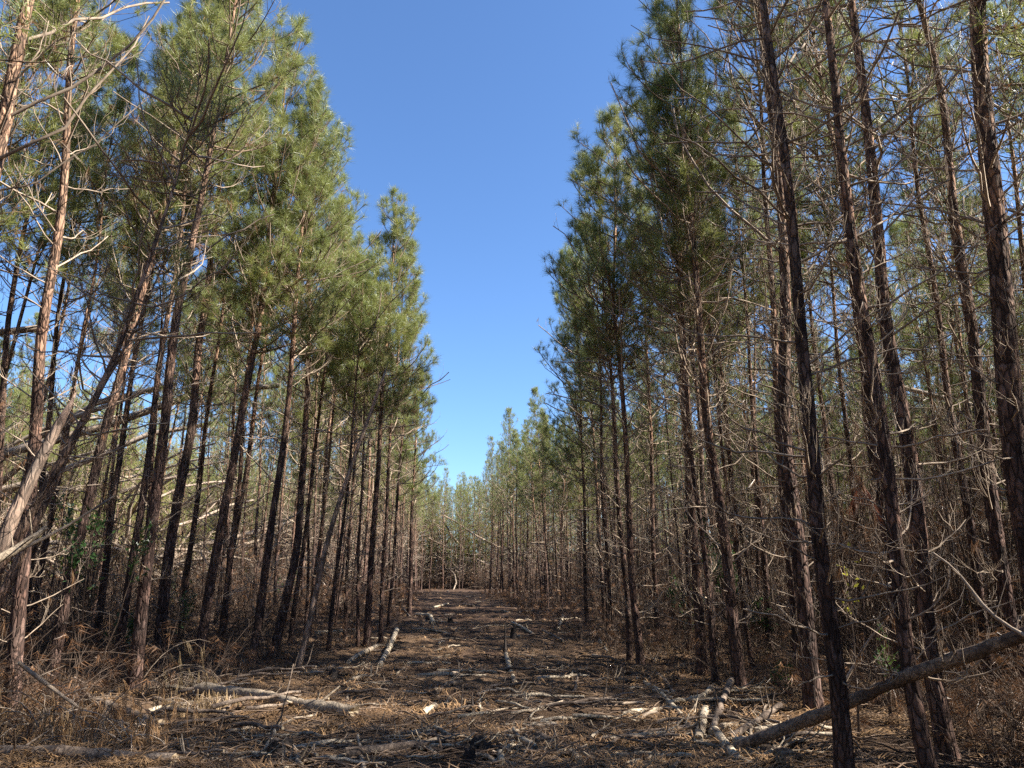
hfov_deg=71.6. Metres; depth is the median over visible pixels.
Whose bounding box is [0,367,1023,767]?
undergrowth
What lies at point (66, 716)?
dead brush
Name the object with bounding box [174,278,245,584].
pine tree
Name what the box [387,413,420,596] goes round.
pine tree
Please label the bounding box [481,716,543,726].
broken stick
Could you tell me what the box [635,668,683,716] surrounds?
fallen log
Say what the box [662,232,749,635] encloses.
pine tree
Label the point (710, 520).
pine tree
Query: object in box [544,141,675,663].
pine tree
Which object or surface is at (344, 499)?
pine tree
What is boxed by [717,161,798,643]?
pine tree
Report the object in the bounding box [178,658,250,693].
broken stick
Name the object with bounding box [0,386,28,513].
pine tree
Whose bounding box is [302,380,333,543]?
pine tree
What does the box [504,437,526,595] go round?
pine tree
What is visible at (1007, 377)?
pine tree
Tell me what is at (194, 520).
pine tree
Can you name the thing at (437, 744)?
broken stick
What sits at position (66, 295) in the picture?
pine tree
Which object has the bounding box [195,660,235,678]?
broken stick
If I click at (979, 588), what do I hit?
pine tree
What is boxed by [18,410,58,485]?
pine tree
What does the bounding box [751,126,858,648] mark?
pine tree
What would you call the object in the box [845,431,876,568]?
pine tree
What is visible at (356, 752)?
fallen log
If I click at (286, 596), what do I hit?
pine tree
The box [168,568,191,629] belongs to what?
evergreen shrub
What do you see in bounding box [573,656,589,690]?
broken stick
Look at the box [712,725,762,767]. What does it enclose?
fallen log
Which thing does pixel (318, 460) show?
pine tree
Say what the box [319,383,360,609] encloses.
pine tree
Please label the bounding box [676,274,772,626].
pine tree
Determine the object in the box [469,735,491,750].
tree stump
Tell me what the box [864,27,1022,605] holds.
pine tree
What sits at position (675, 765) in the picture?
broken stick
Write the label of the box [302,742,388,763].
broken stick
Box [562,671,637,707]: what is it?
broken stick
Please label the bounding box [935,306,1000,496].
pine tree
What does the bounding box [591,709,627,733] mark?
broken stick
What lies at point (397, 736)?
broken stick
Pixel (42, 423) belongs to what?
pine tree
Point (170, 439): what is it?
pine tree
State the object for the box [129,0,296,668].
pine tree
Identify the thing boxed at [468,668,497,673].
broken stick
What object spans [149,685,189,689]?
broken stick
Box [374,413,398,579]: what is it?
pine tree
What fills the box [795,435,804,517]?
pine tree
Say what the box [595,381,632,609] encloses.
pine tree
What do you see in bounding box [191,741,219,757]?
broken stick
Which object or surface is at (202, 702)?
dead brush
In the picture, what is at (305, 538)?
pine tree
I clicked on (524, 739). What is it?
broken stick
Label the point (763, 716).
fallen log
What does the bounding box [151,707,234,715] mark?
broken stick
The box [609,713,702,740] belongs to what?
broken stick
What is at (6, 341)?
pine tree
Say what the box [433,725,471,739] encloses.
broken stick
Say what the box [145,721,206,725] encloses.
broken stick
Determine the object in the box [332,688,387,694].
broken stick
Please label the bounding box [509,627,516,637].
tree stump
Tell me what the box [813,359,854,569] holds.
pine tree
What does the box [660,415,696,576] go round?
pine tree
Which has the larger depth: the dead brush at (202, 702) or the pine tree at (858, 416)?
the pine tree at (858, 416)
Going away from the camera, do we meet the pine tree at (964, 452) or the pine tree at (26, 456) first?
the pine tree at (964, 452)
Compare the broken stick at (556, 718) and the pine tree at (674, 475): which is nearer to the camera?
the broken stick at (556, 718)
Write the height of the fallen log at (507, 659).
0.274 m
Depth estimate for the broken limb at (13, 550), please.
5.64 m
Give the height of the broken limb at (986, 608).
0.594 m
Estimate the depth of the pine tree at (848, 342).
29.10 m
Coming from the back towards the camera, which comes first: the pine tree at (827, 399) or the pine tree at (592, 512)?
the pine tree at (592, 512)
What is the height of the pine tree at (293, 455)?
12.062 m
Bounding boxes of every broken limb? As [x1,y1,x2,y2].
[0,509,47,562]
[17,661,86,709]
[19,495,114,551]
[845,622,884,680]
[932,552,1023,636]
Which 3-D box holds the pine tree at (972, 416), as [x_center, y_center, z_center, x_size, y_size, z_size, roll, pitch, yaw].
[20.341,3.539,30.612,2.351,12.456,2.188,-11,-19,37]
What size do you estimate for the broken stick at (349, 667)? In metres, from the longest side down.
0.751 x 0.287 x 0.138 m
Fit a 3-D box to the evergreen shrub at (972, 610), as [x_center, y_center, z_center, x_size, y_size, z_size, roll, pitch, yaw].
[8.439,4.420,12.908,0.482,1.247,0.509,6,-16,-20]
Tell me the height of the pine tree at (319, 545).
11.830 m
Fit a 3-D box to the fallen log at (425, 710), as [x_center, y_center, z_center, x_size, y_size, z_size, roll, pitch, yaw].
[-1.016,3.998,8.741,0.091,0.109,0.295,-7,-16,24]
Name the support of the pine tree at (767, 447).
on the ground
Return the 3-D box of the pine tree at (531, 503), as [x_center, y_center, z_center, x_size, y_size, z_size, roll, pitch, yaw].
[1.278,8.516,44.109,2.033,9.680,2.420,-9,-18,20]
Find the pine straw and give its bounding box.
[0,590,1023,767]
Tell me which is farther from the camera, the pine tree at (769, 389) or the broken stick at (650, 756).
the pine tree at (769, 389)
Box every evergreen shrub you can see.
[52,494,153,691]
[73,575,99,622]
[104,610,133,652]
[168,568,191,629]
[172,590,198,644]
[666,568,692,610]
[666,583,692,633]
[671,581,704,647]
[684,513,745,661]
[746,589,777,654]
[964,598,993,631]
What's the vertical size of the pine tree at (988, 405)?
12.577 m
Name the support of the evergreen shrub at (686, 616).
on the ground
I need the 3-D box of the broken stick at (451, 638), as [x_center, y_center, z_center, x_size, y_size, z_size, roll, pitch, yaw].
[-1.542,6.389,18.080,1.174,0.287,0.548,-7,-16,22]
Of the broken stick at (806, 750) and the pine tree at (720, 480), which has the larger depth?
the pine tree at (720, 480)
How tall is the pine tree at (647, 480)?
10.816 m
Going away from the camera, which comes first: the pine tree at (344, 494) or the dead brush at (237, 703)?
the dead brush at (237, 703)
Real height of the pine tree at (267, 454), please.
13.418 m
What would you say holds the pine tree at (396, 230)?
on the ground
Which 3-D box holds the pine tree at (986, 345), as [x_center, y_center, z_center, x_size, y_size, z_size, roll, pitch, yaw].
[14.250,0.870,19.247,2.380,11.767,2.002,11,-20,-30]
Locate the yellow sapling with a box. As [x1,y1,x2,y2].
[836,524,865,736]
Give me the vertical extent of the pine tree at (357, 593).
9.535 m
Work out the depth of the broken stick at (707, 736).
7.08 m
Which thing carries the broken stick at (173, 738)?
on the ground
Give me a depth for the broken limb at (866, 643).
6.81 m
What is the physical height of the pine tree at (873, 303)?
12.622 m
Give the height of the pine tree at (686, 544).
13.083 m
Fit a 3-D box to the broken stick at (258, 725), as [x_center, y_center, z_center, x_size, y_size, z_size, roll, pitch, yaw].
[-2.611,3.340,7.193,1.080,0.429,0.300,-11,-18,35]
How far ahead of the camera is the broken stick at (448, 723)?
7.37 m
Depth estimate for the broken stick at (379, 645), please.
16.29 m
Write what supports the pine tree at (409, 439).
on the ground
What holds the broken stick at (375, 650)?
on the ground
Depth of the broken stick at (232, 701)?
8.61 m
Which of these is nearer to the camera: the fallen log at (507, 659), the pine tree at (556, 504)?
the fallen log at (507, 659)
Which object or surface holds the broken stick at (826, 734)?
on the ground
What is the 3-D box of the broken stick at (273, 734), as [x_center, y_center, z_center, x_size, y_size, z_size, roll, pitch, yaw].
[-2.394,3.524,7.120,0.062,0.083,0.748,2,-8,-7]
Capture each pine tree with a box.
[0,0,86,470]
[0,0,128,612]
[0,0,169,313]
[0,0,170,709]
[0,28,162,664]
[0,48,136,628]
[0,90,107,512]
[0,309,51,526]
[0,337,25,442]
[0,341,23,418]
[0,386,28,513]
[1,135,124,578]
[1,386,30,524]
[8,379,55,462]
[9,404,48,494]
[12,0,251,678]
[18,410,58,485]
[33,205,136,631]
[46,389,96,587]
[70,406,111,537]
[71,207,198,631]
[73,422,107,550]
[74,169,168,646]
[76,27,238,662]
[85,18,265,676]
[88,82,223,604]
[91,253,172,633]
[113,0,318,693]
[125,269,218,580]
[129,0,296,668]
[145,297,205,617]
[151,249,243,594]
[154,134,271,642]
[154,290,204,577]
[166,277,242,628]
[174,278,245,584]
[179,13,356,668]
[183,141,311,654]
[184,212,279,629]
[185,351,231,613]
[196,131,339,650]
[199,370,245,542]
[207,347,247,610]
[208,324,269,622]
[210,344,263,617]
[222,68,390,664]
[229,353,279,591]
[235,326,281,602]
[240,122,388,658]
[243,361,291,584]
[250,349,302,608]
[252,383,290,589]
[259,190,366,643]
[266,331,317,613]
[269,377,300,591]
[270,209,353,629]
[270,232,375,636]
[273,351,345,616]
[275,371,320,566]
[283,401,323,604]
[286,431,308,572]
[287,341,337,616]
[288,421,329,553]
[288,446,318,576]
[292,228,363,621]
[292,376,338,594]
[294,247,421,652]
[294,353,337,583]
[300,270,404,646]
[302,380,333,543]
[305,391,343,569]
[313,404,344,554]
[317,287,403,640]
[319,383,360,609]
[323,335,382,618]
[324,444,364,599]
[326,391,358,604]
[327,304,389,624]
[327,448,358,574]
[328,184,442,646]
[330,395,353,594]
[330,411,361,591]
[333,408,371,603]
[342,317,412,614]
[344,347,398,612]
[345,404,387,608]
[345,416,381,597]
[349,373,389,607]
[351,440,373,559]
[352,236,449,642]
[356,426,389,543]
[361,415,404,597]
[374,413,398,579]
[376,422,409,598]
[377,293,446,629]
[378,389,399,577]
[381,375,416,604]
[381,398,413,599]
[384,372,448,613]
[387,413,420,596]
[391,397,426,598]
[494,448,523,591]
[500,431,525,598]
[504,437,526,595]
[515,386,553,607]
[516,447,543,599]
[517,419,549,597]
[518,443,540,597]
[521,410,560,609]
[528,414,554,599]
[530,431,564,602]
[532,242,645,625]
[535,426,555,596]
[537,219,649,628]
[537,427,564,606]
[538,388,582,607]
[539,102,681,666]
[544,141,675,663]
[545,450,576,592]
[550,423,580,599]
[555,212,644,629]
[556,428,574,600]
[563,289,621,622]
[564,436,595,605]
[568,368,610,606]
[568,419,592,589]
[571,414,594,602]
[571,460,590,579]
[582,367,625,590]
[585,422,613,558]
[587,423,613,591]
[588,433,612,573]
[589,19,766,675]
[590,62,764,682]
[595,185,699,641]
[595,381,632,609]
[602,416,623,584]
[604,0,800,686]
[605,134,728,651]
[605,477,624,590]
[608,423,639,562]
[613,417,641,593]
[619,353,666,609]
[622,423,656,589]
[624,364,670,602]
[627,136,735,655]
[628,259,699,627]
[630,368,677,588]
[630,411,659,533]
[631,0,947,767]
[632,412,669,588]
[633,421,664,576]
[634,395,670,593]
[639,434,668,593]
[640,321,715,535]
[646,101,775,667]
[655,396,694,591]
[656,279,697,618]
[657,428,674,567]
[658,409,684,595]
[660,388,706,547]
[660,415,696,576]
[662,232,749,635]
[663,0,872,711]
[664,77,832,653]
[664,274,726,621]
[666,340,733,612]
[667,0,856,685]
[675,157,772,640]
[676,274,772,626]
[683,426,706,542]
[684,0,1009,767]
[687,284,762,577]
[692,0,1014,763]
[699,449,736,517]
[705,426,737,509]
[710,378,740,555]
[711,356,762,590]
[712,296,777,621]
[714,401,747,569]
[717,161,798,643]
[719,392,761,583]
[721,414,754,547]
[723,292,774,577]
[726,395,764,590]
[731,0,965,668]
[732,249,838,632]
[732,383,775,600]
[733,42,922,661]
[734,440,754,544]
[740,202,808,564]
[744,421,773,567]
[749,403,780,586]
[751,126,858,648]
[754,0,931,694]
[756,354,804,538]
[757,382,800,515]
[758,326,836,528]
[760,422,779,551]
[763,326,803,496]
[769,264,827,619]
[773,238,842,546]
[791,322,839,586]
[792,394,820,494]
[795,0,1023,684]
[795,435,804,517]
[808,325,849,578]
[811,367,837,539]
[812,0,1023,717]
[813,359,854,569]
[819,340,872,598]
[819,414,842,516]
[821,449,850,506]
[825,245,896,572]
[826,0,1023,596]
[828,314,899,540]
[829,399,870,539]
[830,211,935,623]
[830,423,855,562]
[831,282,914,602]
[838,464,862,564]
[844,347,890,479]
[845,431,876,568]
[853,421,882,588]
[858,403,919,511]
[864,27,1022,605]
[869,376,930,567]
[870,271,933,541]
[878,216,965,590]
[885,125,994,623]
[886,297,935,561]
[891,213,967,619]
[894,376,934,573]
[898,0,1023,451]
[898,156,1002,592]
[903,264,993,574]
[908,293,976,514]
[913,315,961,564]
[913,420,948,545]
[917,407,960,533]
[923,385,959,533]
[927,377,969,553]
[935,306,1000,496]
[937,419,980,475]
[950,197,1023,507]
[951,335,1011,538]
[955,333,999,469]
[967,195,1023,400]
[973,325,1023,512]
[975,234,1023,398]
[976,278,1023,393]
[988,281,1023,390]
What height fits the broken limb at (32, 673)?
0.490 m
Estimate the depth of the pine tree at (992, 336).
28.80 m
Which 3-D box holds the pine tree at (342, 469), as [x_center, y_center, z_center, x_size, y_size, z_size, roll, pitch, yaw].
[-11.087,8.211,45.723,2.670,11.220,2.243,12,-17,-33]
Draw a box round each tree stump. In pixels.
[267,737,293,755]
[328,668,339,678]
[428,689,437,699]
[455,741,468,753]
[462,745,476,762]
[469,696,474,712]
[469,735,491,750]
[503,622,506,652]
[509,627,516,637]
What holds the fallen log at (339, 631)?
on the ground
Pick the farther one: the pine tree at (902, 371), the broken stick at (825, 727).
the pine tree at (902, 371)
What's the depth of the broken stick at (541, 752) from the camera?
6.24 m
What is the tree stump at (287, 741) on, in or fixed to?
on the ground
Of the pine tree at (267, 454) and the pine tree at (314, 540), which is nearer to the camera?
the pine tree at (314, 540)
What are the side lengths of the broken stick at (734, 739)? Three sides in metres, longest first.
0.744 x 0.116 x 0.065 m
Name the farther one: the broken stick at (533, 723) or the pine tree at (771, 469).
the pine tree at (771, 469)
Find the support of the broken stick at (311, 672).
on the ground
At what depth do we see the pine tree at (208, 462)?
30.18 m
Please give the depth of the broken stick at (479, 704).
9.01 m
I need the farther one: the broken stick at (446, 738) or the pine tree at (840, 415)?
the pine tree at (840, 415)
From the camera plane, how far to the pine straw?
7.32 m
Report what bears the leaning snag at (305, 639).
on the ground
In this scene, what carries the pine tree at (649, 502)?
on the ground
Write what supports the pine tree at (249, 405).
on the ground
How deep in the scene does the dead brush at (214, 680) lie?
9.93 m
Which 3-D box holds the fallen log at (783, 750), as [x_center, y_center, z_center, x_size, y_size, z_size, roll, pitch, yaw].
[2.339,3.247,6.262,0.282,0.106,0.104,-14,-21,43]
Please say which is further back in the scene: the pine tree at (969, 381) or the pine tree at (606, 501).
the pine tree at (606, 501)
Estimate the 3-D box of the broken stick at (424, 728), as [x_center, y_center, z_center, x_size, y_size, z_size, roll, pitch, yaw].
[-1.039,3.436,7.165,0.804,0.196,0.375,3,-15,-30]
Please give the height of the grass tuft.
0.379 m
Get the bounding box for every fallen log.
[0,729,178,764]
[62,685,164,727]
[194,682,359,717]
[311,664,335,673]
[315,628,362,633]
[345,711,424,758]
[346,639,378,663]
[377,627,398,667]
[414,613,438,623]
[421,702,437,714]
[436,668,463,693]
[497,749,504,764]
[504,648,516,681]
[510,621,534,633]
[534,731,571,748]
[542,629,563,641]
[567,748,582,761]
[583,623,619,637]
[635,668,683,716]
[637,715,690,732]
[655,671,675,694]
[688,683,715,703]
[694,703,709,744]
[708,677,733,734]
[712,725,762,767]
[719,721,743,729]
[727,683,784,736]
[761,744,793,756]
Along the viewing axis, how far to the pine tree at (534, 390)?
36.92 m
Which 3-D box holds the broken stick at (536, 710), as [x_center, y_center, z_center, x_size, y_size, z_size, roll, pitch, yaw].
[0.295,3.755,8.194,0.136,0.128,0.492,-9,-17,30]
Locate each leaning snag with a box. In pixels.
[0,389,78,570]
[295,364,387,669]
[505,557,519,592]
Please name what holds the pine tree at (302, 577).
on the ground
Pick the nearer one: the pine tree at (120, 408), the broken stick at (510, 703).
the broken stick at (510, 703)
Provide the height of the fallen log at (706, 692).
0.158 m
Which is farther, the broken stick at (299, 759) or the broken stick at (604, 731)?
the broken stick at (604, 731)
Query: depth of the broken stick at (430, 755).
6.04 m
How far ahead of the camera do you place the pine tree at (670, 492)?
41.86 m
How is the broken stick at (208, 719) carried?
on the ground
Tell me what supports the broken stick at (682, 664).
on the ground
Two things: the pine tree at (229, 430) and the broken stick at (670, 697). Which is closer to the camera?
the broken stick at (670, 697)
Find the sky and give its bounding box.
[0,0,1023,564]
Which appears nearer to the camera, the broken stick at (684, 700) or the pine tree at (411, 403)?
the broken stick at (684, 700)
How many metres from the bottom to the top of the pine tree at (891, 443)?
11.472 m
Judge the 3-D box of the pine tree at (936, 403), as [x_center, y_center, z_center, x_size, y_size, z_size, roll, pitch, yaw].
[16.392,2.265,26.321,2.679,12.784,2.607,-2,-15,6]
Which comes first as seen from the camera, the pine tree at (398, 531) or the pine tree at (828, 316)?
the pine tree at (828, 316)
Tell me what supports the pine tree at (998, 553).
on the ground
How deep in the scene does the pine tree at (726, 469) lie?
36.11 m
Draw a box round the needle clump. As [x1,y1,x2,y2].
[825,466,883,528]
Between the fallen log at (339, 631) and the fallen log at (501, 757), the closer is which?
the fallen log at (501, 757)
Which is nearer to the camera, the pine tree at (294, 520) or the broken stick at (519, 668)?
the broken stick at (519, 668)
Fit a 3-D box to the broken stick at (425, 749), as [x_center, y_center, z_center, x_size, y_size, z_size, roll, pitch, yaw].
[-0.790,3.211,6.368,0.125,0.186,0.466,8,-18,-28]
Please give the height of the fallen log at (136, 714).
0.294 m
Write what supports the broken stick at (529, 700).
on the ground
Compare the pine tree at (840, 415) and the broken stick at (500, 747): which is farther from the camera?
the pine tree at (840, 415)
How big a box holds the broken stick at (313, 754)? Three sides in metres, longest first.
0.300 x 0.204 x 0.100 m
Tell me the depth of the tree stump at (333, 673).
11.66 m
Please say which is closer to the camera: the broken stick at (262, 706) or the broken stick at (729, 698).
the broken stick at (262, 706)
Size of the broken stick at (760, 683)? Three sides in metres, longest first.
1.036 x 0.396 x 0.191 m
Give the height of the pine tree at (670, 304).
11.399 m
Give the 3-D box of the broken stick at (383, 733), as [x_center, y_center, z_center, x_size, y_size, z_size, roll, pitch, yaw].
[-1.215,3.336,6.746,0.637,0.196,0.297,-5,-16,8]
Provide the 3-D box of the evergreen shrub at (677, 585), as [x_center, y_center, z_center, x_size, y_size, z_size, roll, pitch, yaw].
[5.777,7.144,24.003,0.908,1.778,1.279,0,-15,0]
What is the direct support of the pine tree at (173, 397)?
on the ground
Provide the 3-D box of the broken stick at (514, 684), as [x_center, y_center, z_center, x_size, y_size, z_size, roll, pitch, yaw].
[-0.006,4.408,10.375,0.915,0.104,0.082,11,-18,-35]
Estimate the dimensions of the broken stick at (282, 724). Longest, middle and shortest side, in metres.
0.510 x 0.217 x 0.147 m
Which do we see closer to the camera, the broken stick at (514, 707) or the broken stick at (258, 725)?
the broken stick at (258, 725)
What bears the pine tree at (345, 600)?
on the ground
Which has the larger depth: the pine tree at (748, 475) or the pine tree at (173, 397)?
the pine tree at (748, 475)
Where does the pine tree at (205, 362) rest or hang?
on the ground
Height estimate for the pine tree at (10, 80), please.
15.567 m
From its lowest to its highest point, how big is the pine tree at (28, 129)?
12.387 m
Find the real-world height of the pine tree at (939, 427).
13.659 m
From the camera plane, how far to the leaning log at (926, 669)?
5.61 m
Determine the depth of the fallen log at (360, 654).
14.54 m
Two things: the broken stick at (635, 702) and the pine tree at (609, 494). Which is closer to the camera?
the broken stick at (635, 702)
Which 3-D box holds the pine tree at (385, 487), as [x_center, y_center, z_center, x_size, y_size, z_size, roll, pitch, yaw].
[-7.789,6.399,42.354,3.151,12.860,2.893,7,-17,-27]
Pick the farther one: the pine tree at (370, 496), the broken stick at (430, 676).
the pine tree at (370, 496)
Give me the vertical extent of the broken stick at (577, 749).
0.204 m
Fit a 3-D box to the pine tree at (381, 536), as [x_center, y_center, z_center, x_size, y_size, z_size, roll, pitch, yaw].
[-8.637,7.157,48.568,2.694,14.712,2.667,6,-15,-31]
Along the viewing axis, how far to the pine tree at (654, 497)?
36.79 m
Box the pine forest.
[0,0,1023,604]
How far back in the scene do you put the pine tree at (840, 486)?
42.63 m
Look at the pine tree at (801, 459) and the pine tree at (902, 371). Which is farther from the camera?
the pine tree at (902, 371)
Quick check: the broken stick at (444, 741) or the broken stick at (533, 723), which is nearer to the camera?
the broken stick at (444, 741)
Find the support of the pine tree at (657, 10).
on the ground
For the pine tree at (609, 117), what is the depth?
14.79 m
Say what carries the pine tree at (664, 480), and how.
on the ground
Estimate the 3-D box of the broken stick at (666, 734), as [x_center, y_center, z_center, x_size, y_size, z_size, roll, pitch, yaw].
[1.240,3.341,6.928,0.948,0.403,0.274,-3,-15,13]
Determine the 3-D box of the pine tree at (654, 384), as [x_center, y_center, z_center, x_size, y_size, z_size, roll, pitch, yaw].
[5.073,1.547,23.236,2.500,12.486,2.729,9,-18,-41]
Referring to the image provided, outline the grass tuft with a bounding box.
[742,641,775,662]
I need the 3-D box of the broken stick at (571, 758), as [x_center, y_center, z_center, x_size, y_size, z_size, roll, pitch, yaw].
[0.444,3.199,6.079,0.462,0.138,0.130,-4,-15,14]
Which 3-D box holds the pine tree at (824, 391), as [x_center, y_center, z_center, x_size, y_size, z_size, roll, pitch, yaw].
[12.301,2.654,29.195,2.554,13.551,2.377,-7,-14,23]
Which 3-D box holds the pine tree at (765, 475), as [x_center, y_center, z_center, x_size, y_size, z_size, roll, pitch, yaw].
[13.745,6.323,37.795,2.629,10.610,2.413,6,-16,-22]
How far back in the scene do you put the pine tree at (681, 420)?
26.94 m
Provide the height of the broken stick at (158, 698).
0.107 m
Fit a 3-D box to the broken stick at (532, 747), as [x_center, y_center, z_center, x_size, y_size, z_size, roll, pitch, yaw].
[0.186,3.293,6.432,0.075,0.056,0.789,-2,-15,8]
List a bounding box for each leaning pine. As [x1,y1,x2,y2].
[0,0,262,576]
[0,188,256,610]
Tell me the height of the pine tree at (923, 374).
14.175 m
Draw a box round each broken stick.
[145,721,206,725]
[146,700,197,711]
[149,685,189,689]
[149,696,184,706]
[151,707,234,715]
[164,740,210,748]
[166,733,197,739]
[167,674,198,686]
[168,734,190,767]
[170,718,237,755]
[175,715,249,728]
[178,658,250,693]
[179,757,229,764]
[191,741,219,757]
[192,745,220,748]
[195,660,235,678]
[201,751,266,758]
[212,664,300,708]
[222,682,249,684]
[222,736,286,763]
[227,713,317,732]
[231,693,298,732]
[238,652,301,677]
[238,726,260,743]
[246,698,328,709]
[249,644,323,672]
[252,731,323,737]
[264,724,278,746]
[265,709,291,741]
[265,742,294,767]
[293,738,314,765]
[294,737,379,749]
[294,745,317,755]
[298,703,319,713]
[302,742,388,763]
[303,671,323,674]
[310,732,347,748]
[329,750,387,767]
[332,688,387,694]
[336,662,369,669]
[338,702,385,705]
[351,663,378,679]
[356,721,406,742]
[356,734,366,767]
[358,649,397,651]
[359,681,393,685]
[367,734,464,745]
[368,676,392,682]
[368,693,406,707]
[370,721,422,749]
[376,734,414,740]
[377,638,394,646]
[379,733,392,742]
[398,673,459,677]
[400,731,445,737]
[401,739,458,742]
[403,690,440,697]
[406,661,450,663]
[406,750,443,757]
[408,719,474,731]
[411,729,438,754]
[412,711,451,731]
[415,621,447,633]
[416,721,430,739]
[417,672,485,676]
[418,686,471,719]
[424,720,461,745]
[425,731,499,749]
[430,631,474,639]
[430,651,454,658]
[430,667,461,689]
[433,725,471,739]
[437,664,486,672]
[456,711,498,718]
[459,692,484,710]
[462,739,518,763]
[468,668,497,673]
[471,727,525,736]
[477,616,510,627]
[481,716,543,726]
[485,681,536,689]
[492,745,511,752]
[493,695,535,710]
[493,732,575,762]
[494,700,532,708]
[496,647,556,670]
[496,679,531,693]
[502,692,584,698]
[503,739,515,751]
[506,721,556,725]
[510,700,562,714]
[512,727,537,747]
[516,737,537,763]
[519,738,565,754]
[522,692,542,702]
[527,735,540,758]
[530,703,548,718]
[534,664,569,670]
[536,674,588,679]
[540,673,622,708]
[540,716,578,721]
[547,730,586,760]
[553,750,589,761]
[558,729,630,732]
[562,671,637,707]
[572,708,644,720]
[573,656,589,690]
[578,655,616,661]
[590,720,611,738]
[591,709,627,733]
[592,704,688,742]
[594,666,625,680]
[594,729,635,754]
[607,751,659,753]
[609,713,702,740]
[616,752,691,758]
[620,701,644,704]
[622,706,682,713]
[623,754,656,766]
[639,688,672,698]
[641,711,657,718]
[641,749,665,762]
[652,689,669,692]
[656,716,712,724]
[661,690,697,715]
[665,695,695,705]
[672,758,684,767]
[676,662,726,667]
[682,729,748,737]
[686,737,732,743]
[691,693,748,701]
[694,697,762,702]
[696,731,797,747]
[707,691,781,724]
[711,739,732,755]
[715,676,774,690]
[724,696,759,714]
[730,689,762,692]
[732,736,806,743]
[736,710,807,729]
[745,731,814,752]
[746,720,831,736]
[753,720,826,756]
[753,723,831,732]
[755,725,794,762]
[758,687,766,711]
[760,689,798,698]
[761,737,831,753]
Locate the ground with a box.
[0,578,1023,767]
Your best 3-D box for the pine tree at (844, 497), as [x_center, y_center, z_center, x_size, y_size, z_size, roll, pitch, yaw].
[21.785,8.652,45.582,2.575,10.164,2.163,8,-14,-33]
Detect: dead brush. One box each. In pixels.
[0,683,156,744]
[1,674,168,756]
[48,697,202,750]
[138,639,229,699]
[150,689,229,717]
[188,690,253,714]
[633,635,686,661]
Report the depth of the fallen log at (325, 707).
8.65 m
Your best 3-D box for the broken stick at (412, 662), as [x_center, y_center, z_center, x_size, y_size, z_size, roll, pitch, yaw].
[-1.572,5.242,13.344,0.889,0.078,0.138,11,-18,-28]
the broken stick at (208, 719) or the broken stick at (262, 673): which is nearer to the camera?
the broken stick at (208, 719)
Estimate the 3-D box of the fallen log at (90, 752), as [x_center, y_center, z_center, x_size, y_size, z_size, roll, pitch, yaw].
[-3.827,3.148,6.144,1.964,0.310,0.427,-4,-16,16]
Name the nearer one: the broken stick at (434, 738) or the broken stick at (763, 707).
the broken stick at (434, 738)
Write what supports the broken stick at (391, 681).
on the ground
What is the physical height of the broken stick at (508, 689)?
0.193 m
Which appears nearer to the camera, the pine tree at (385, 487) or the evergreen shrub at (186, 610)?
the evergreen shrub at (186, 610)
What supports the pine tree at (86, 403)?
on the ground
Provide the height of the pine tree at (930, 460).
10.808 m
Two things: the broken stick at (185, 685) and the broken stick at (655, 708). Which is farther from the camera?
the broken stick at (185, 685)
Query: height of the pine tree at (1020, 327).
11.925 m
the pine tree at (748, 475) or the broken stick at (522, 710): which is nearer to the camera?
the broken stick at (522, 710)
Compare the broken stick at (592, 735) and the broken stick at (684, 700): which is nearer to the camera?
the broken stick at (592, 735)
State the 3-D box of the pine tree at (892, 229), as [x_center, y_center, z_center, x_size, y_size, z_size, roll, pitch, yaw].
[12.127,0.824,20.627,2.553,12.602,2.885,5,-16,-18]
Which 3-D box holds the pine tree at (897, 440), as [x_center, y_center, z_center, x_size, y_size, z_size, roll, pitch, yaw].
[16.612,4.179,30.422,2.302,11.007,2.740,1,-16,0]
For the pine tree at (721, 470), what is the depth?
39.20 m
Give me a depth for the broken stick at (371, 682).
10.99 m
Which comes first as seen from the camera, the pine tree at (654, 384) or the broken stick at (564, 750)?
the broken stick at (564, 750)
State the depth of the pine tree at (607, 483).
39.07 m
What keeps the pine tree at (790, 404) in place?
on the ground
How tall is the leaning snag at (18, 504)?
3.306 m
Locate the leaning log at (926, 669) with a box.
[724,616,1023,751]
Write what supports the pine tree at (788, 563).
on the ground
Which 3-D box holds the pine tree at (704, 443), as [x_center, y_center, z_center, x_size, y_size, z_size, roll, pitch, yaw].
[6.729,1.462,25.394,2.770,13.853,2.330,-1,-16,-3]
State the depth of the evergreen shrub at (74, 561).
9.98 m
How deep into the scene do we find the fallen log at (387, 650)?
15.30 m
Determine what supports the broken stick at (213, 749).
on the ground
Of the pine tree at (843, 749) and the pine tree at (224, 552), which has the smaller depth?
the pine tree at (843, 749)
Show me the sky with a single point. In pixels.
(470, 108)
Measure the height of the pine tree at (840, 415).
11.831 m
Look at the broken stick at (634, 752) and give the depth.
6.45 m
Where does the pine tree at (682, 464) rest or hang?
on the ground
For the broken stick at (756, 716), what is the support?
on the ground
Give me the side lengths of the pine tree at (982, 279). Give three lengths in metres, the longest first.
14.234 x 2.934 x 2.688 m
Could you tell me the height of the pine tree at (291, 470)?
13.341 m
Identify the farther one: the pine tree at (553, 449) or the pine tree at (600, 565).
the pine tree at (553, 449)
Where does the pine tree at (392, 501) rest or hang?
on the ground
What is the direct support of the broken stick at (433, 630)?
on the ground
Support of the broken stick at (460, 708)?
on the ground
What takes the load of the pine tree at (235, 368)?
on the ground
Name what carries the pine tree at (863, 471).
on the ground
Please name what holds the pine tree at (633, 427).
on the ground
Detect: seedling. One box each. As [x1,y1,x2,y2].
[769,658,792,698]
[874,620,899,720]
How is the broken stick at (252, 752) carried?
on the ground

